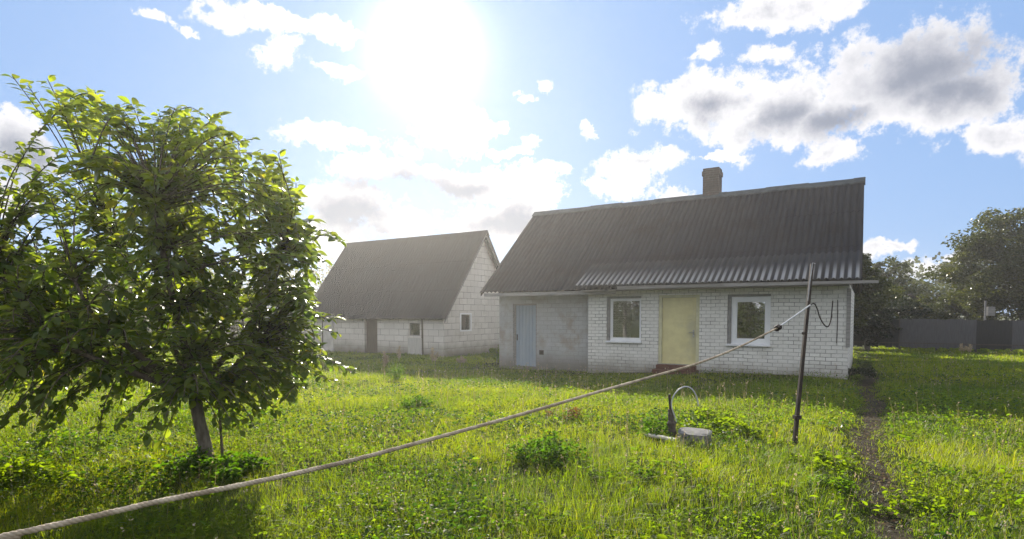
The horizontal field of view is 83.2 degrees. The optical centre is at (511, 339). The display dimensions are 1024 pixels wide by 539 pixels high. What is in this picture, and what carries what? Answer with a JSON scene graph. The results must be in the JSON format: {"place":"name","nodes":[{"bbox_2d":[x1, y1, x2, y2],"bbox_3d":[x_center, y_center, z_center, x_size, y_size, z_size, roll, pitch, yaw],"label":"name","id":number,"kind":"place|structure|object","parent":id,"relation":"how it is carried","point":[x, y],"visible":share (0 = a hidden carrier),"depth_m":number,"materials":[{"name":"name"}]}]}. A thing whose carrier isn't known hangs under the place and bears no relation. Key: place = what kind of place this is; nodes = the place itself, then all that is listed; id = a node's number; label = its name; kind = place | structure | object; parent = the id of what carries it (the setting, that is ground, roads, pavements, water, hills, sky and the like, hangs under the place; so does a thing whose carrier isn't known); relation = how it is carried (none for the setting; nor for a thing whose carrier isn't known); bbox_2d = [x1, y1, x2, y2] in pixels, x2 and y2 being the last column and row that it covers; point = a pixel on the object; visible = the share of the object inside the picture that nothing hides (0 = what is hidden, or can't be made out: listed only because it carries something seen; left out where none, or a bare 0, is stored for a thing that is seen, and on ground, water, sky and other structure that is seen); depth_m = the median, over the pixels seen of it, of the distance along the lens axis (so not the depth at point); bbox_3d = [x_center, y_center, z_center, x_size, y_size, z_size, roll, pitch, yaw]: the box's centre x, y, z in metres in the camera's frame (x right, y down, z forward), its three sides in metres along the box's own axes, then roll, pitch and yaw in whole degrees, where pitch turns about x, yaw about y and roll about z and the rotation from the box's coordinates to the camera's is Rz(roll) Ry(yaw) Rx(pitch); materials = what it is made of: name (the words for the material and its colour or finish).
{"place":"outdoors","nodes":[
{"label":"outdoors","id":0,"kind":"place"},
{"bbox_2d":[0,316,1023,538],"bbox_3d":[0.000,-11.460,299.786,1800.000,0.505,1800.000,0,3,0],"label":"ground","id":1,"kind":"structure","parent":0,"point":[886,449],"depth_m":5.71,"materials":[{"name":"green plant"}]},
{"bbox_2d":[0,457,78,491],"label":"weed bush","id":2,"kind":"object","parent":1,"relation":"on","point":[18,463],"visible":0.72,"depth_m":5.20,"materials":[{"name":"green plant"}]},
{"bbox_2d":[0,235,137,381],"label":"bush","id":3,"kind":"object","parent":1,"relation":"on","point":[37,248],"visible":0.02,"depth_m":15.73,"materials":[{"name":"green plant"}]},
{"bbox_2d":[72,280,200,350],"bbox_3d":[-15.840,-0.799,24.098,5.162,3.682,4.916,2,3,42],"label":"bush","id":4,"kind":"object","parent":1,"relation":"on","point":[129,289],"visible":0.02,"depth_m":23.45,"materials":[{"name":"green plant"}]},
{"bbox_2d":[0,74,358,458],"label":"fruit tree","id":5,"kind":"object","parent":1,"relation":"on","point":[163,188],"visible":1,"depth_m":5.24,"materials":[{"name":"green plant"}]},
{"bbox_2d":[153,446,233,479],"bbox_3d":[-3.079,1.176,5.606,0.720,0.316,0.629,0,3,0],"label":"weed bush","id":6,"kind":"object","parent":1,"relation":"on","point":[193,455],"visible":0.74,"depth_m":5.51,"materials":[{"name":"green plant"}]},
{"bbox_2d":[218,408,223,464],"bbox_3d":[-2.912,1.010,5.773,0.054,0.851,0.027,0,3,0],"label":"stake","id":7,"kind":"object","parent":1,"relation":"on","point":[221,441],"visible":0.43,"depth_m":5.76,"materials":[{"name":"brown wood"}]},
{"bbox_2d":[196,288,252,334],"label":"tree","id":8,"kind":"object","parent":1,"relation":"on","point":[237,320],"visible":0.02,"depth_m":41.95,"materials":[{"name":"green plant"}]},
{"bbox_2d":[198,448,276,484],"bbox_3d":[-2.613,1.206,5.483,0.712,0.295,0.731,-1,3,-24],"label":"weed bush","id":9,"kind":"object","parent":1,"relation":"on","point":[237,471],"visible":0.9,"depth_m":5.51,"materials":[{"name":"green plant"}]},
{"bbox_2d":[208,292,315,338],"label":"outbuilding","id":10,"kind":"structure","parent":1,"relation":"on","point":[303,332],"depth_m":44.54,"materials":[{"name":"stone"}]},
{"bbox_2d":[382,351,388,365],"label":"dock stalk","id":11,"kind":"object","parent":1,"relation":"on","point":[385,357],"visible":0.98,"depth_m":20.79,"materials":[{"name":"brown plant"}]},
{"bbox_2d":[386,363,406,380],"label":"weed bush","id":12,"kind":"object","parent":1,"relation":"on","point":[398,371],"visible":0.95,"depth_m":15.80,"materials":[{"name":"green plant"}]},
{"bbox_2d":[397,345,400,357],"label":"dock stalk","id":13,"kind":"object","parent":1,"relation":"on","point":[399,353],"visible":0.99,"depth_m":22.73,"materials":[{"name":"brown plant"}]},
{"bbox_2d":[302,230,499,356],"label":"block barn","id":14,"kind":"structure","parent":1,"relation":"on","point":[419,295],"depth_m":28.59,"materials":[{"name":"grey concrete"}]},
{"bbox_2d":[367,319,377,352],"bbox_3d":[-6.869,-0.136,28.504,0.822,2.280,0.040,2,3,31],"label":"door","id":15,"kind":"structure","parent":14,"relation":"in","point":[371,323],"depth_m":28.51,"materials":[{"name":"brown wood"}]},
{"bbox_2d":[410,323,419,335],"bbox_3d":[-4.514,-0.499,26.970,0.655,0.594,0.050,2,3,31],"label":"window","id":16,"kind":"structure","parent":14,"relation":"in","point":[410,323],"depth_m":27.05,"materials":[{"name":"white glass"}]},
{"bbox_2d":[408,338,421,354],"bbox_3d":[-4.519,0.538,26.912,0.855,1.273,0.027,2,3,31],"label":"door","id":17,"kind":"structure","parent":14,"relation":"in","point":[414,344],"depth_m":26.88,"materials":[{"name":"white wood"}]},
{"bbox_2d":[460,313,471,331],"bbox_3d":[-2.217,-0.847,27.438,0.080,0.869,0.925,2,3,31],"label":"window","id":18,"kind":"structure","parent":14,"relation":"in","point":[470,314],"depth_m":27.72,"materials":[{"name":"white plastic"}]},
{"bbox_2d":[399,394,435,410],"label":"weed bush","id":19,"kind":"object","parent":1,"relation":"on","point":[410,404],"visible":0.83,"depth_m":9.57,"materials":[{"name":"green plant"}]},
{"bbox_2d":[430,346,438,363],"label":"dock stalk","id":20,"kind":"object","parent":1,"relation":"on","point":[432,355],"visible":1,"depth_m":22.40,"materials":[{"name":"brown plant"}]},
{"bbox_2d":[457,355,466,362],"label":"dock stalk","id":21,"kind":"object","parent":1,"relation":"on","point":[461,358],"visible":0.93,"depth_m":22.42,"materials":[{"name":"plant"}]},
{"bbox_2d":[387,495,571,538],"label":"weed bush","id":22,"kind":"object","parent":1,"relation":"on","point":[501,527],"visible":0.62,"depth_m":4.21,"materials":[{"name":"green plant"}]},
{"bbox_2d":[481,345,498,362],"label":"bush","id":23,"kind":"object","parent":1,"relation":"on","point":[487,354],"visible":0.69,"depth_m":22.60,"materials":[{"name":"green plant"}]},
{"bbox_2d":[0,348,1023,538],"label":"weeds","id":24,"kind":"object","parent":1,"relation":"on","point":[239,524],"visible":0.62,"depth_m":5.90,"materials":[{"name":"green plant"}]},
{"bbox_2d":[0,368,1023,538],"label":"nettle patches","id":25,"kind":"object","parent":1,"relation":"on","point":[459,525],"visible":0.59,"depth_m":6.43,"materials":[{"name":"green plant"}]},
{"bbox_2d":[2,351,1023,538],"bbox_3d":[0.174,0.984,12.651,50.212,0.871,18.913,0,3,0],"label":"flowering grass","id":26,"kind":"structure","parent":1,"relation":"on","point":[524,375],"depth_m":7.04,"materials":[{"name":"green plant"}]},
{"bbox_2d":[58,252,1016,319],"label":"distant woods","id":27,"kind":"object","parent":1,"relation":"on","point":[916,260],"visible":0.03,"depth_m":88.25,"materials":[{"name":"green plant"}]},
{"bbox_2d":[503,430,592,469],"bbox_3d":[0.360,1.154,6.007,0.904,0.432,0.987,0,3,0],"label":"weed bush","id":28,"kind":"object","parent":1,"relation":"on","point":[548,444],"visible":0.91,"depth_m":6.01,"materials":[{"name":"green plant"}]},
{"bbox_2d":[545,407,584,419],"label":"withered bush","id":29,"kind":"object","parent":1,"relation":"on","point":[568,411],"visible":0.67,"depth_m":8.60,"materials":[{"name":"brown plant"}]},
{"bbox_2d":[582,456,723,502],"bbox_3d":[1.229,1.233,5.243,1.034,0.204,1.257,-1,3,-18],"label":"weed bush","id":30,"kind":"object","parent":1,"relation":"on","point":[650,471],"visible":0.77,"depth_m":5.23,"materials":[{"name":"green plant"}]},
{"bbox_2d":[625,412,682,440],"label":"weed bush","id":31,"kind":"object","parent":1,"relation":"on","point":[649,429],"visible":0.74,"depth_m":7.30,"materials":[{"name":"green plant"}]},
{"bbox_2d":[644,433,676,440],"bbox_3d":[1.805,1.178,7.002,0.397,0.026,0.090,4,4,42],"label":"board","id":32,"kind":"object","parent":1,"relation":"on","point":[658,436],"visible":0.56,"depth_m":6.97,"materials":[{"name":"grey wood"}]},
{"bbox_2d":[480,167,878,379],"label":"brick house","id":33,"kind":"structure","parent":1,"relation":"on","point":[656,286],"depth_m":18.11,"materials":[{"name":"white brick"}]},
{"bbox_2d":[516,305,535,366],"bbox_3d":[0.501,-0.150,20.789,0.817,2.187,0.050,2,3,31],"label":"door","id":34,"kind":"structure","parent":33,"relation":"in","point":[525,314],"depth_m":20.78,"materials":[{"name":"blue paint"}]},
{"bbox_2d":[605,298,641,342],"bbox_3d":[3.553,-0.616,18.332,1.190,1.405,0.220,2,3,31],"label":"window","id":35,"kind":"structure","parent":33,"relation":"in","point":[612,339],"depth_m":18.39,"materials":[{"name":"white plastic"}]},
{"bbox_2d":[662,297,695,363],"bbox_3d":[5.044,-0.276,17.468,1.036,2.011,0.124,2,3,31],"label":"door","id":36,"kind":"structure","parent":33,"relation":"in","point":[679,314],"depth_m":17.48,"materials":[{"name":"yellow paint"}]},
{"bbox_2d":[725,296,770,346],"bbox_3d":[6.723,-0.531,16.395,1.190,1.405,0.220,2,3,31],"label":"window","id":37,"kind":"structure","parent":33,"relation":"in","point":[735,341],"depth_m":16.39,"materials":[{"name":"white plastic"}]},
{"bbox_2d":[667,386,698,440],"bbox_3d":[2.116,0.918,7.157,0.386,0.707,0.121,0,3,0],"label":"water pipe","id":38,"kind":"object","parent":1,"relation":"on","point":[671,422],"visible":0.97,"depth_m":7.12,"materials":[{"name":"metal"}]},
{"bbox_2d":[677,427,712,448],"bbox_3d":[2.206,1.248,6.947,0.409,0.332,0.409,-4,6,-23],"label":"concrete stump","id":39,"kind":"object","parent":1,"relation":"on","point":[700,434],"visible":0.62,"depth_m":6.82,"materials":[{"name":"grey concrete"}]},
{"bbox_2d":[679,407,725,423],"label":"weed bush","id":40,"kind":"object","parent":1,"relation":"on","point":[698,414],"visible":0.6,"depth_m":8.30,"materials":[{"name":"green plant"}]},
{"bbox_2d":[677,411,762,438],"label":"weed bush","id":41,"kind":"object","parent":1,"relation":"on","point":[716,420],"visible":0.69,"depth_m":7.46,"materials":[{"name":"green plant"}]},
{"bbox_2d":[792,263,814,447],"bbox_3d":[3.397,0.313,6.731,0.213,2.418,0.066,0,3,0],"label":"leaning pole","id":42,"kind":"object","parent":1,"relation":"on","point":[797,417],"visible":0.93,"depth_m":6.72,"materials":[{"name":"wood"}]},
{"bbox_2d":[0,305,810,538],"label":"rope","id":43,"kind":"object","parent":42,"relation":"attached to","point":[17,534],"visible":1,"depth_m":2.01,"materials":[{"name":"fabric"}]},
{"bbox_2d":[810,301,832,326],"bbox_3d":[3.565,-0.299,6.647,0.271,0.308,0.015,0,3,0],"label":"loose wire","id":44,"kind":"object","parent":42,"relation":"hanging from","point":[820,317],"visible":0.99,"depth_m":6.64,"materials":[{"name":"metal"}]},
{"bbox_2d":[787,449,862,474],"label":"weed bush","id":45,"kind":"object","parent":1,"relation":"on","point":[823,458],"visible":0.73,"depth_m":5.75,"materials":[{"name":"green plant"}]},
{"bbox_2d":[809,471,860,498],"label":"weed bush","id":46,"kind":"object","parent":1,"relation":"on","point":[845,482],"visible":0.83,"depth_m":4.91,"materials":[{"name":"green plant"}]},
{"bbox_2d":[848,366,876,380],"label":"bush","id":47,"kind":"object","parent":1,"relation":"on","point":[868,372],"visible":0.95,"depth_m":15.09,"materials":[{"name":"green plant"}]},
{"bbox_2d":[853,297,902,348],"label":"bush","id":48,"kind":"object","parent":1,"relation":"on","point":[877,319],"visible":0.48,"depth_m":27.84,"materials":[{"name":"green plant"}]},
{"bbox_2d":[854,253,904,327],"bbox_3d":[15.317,-1.780,26.262,4.242,4.965,4.019,-2,3,-41],"label":"tree","id":49,"kind":"object","parent":1,"relation":"on","point":[862,306],"visible":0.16,"depth_m":25.46,"materials":[{"name":"green plant"}]},
{"bbox_2d":[865,255,924,296],"bbox_3d":[26.538,-2.879,40.719,4.314,6.016,4.336,2,3,36],"label":"tree","id":50,"kind":"object","parent":1,"relation":"on","point":[903,280],"visible":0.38,"depth_m":39.95,"materials":[{"name":"green plant"}]},
{"bbox_2d":[872,284,923,337],"bbox_3d":[21.250,-1.441,33.543,4.111,3.821,4.497,0,3,1],"label":"tree","id":51,"kind":"object","parent":1,"relation":"on","point":[898,299],"visible":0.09,"depth_m":32.53,"materials":[{"name":"green plant"}]},
{"bbox_2d":[881,295,932,346],"bbox_3d":[19.816,-0.867,29.836,3.176,2.930,3.377,-2,3,-32],"label":"bush","id":52,"kind":"object","parent":1,"relation":"on","point":[907,310],"visible":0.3,"depth_m":28.88,"materials":[{"name":"green plant"}]},
{"bbox_2d":[861,487,956,517],"bbox_3d":[3.143,1.306,4.580,0.744,0.206,0.513,0,3,0],"label":"weed bush","id":53,"kind":"object","parent":1,"relation":"on","point":[893,502],"visible":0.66,"depth_m":4.56,"materials":[{"name":"green plant"}]},
{"bbox_2d":[902,294,946,340],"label":"shed","id":54,"kind":"structure","parent":1,"relation":"on","point":[913,296],"depth_m":37.56,"materials":[{"name":"grey"}]},
{"bbox_2d":[907,273,959,309],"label":"tree","id":55,"kind":"object","parent":1,"relation":"on","point":[931,290],"visible":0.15,"depth_m":42.97,"materials":[{"name":"green plant"}]},
{"bbox_2d":[853,319,1023,351],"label":"garden fence","id":56,"kind":"object","parent":1,"relation":"on","point":[994,334],"visible":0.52,"depth_m":26.68,"materials":[{"name":"grey metal"}]},
{"bbox_2d":[908,290,974,319],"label":"bush","id":57,"kind":"object","parent":1,"relation":"on","point":[926,298],"visible":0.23,"depth_m":32.24,"materials":[{"name":"green plant"}]},
{"bbox_2d":[920,257,982,292],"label":"tree","id":58,"kind":"object","parent":1,"relation":"on","point":[943,264],"visible":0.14,"depth_m":51.76,"materials":[{"name":"green plant"}]},
{"bbox_2d":[921,207,1023,320],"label":"tree","id":59,"kind":"object","parent":1,"relation":"on","point":[1005,272],"visible":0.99,"depth_m":28.77,"materials":[{"name":"green plant"}]},
{"bbox_2d":[930,286,1018,332],"bbox_3d":[25.038,-1.203,31.462,4.357,3.568,3.749,1,3,28],"label":"bush","id":60,"kind":"object","parent":1,"relation":"on","point":[942,305],"visible":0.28,"depth_m":31.43,"materials":[{"name":"green plant"}]},
{"bbox_2d":[984,301,994,319],"bbox_3d":[23.296,-0.651,28.209,0.470,2.534,0.180,0,3,0],"label":"utility post","id":61,"kind":"object","parent":1,"relation":"on","point":[989,311],"visible":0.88,"depth_m":28.09,"materials":[{"name":"grey metal"}]},
{"bbox_2d":[0,0,1023,313],"label":"sky","id":62,"kind":"structure","parent":0,"point":[395,118],"materials":[{"name":"blue"}]},
{"bbox_2d":[848,376,913,538],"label":"path","id":63,"kind":"structure","parent":0,"point":[867,382],"depth_m":5.70,"materials":[{"name":"soil"}]},
{"bbox_2d":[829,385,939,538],"bbox_3d":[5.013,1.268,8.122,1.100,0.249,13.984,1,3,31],"label":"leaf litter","id":64,"kind":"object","parent":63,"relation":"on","point":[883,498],"visible":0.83,"depth_m":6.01,"materials":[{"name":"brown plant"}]},
{"bbox_2d":[958,343,967,352],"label":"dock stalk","id":65,"kind":"object","parent":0,"point":[961,348],"visible":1,"depth_m":25.98,"materials":[{"name":"plant"}]}
]}

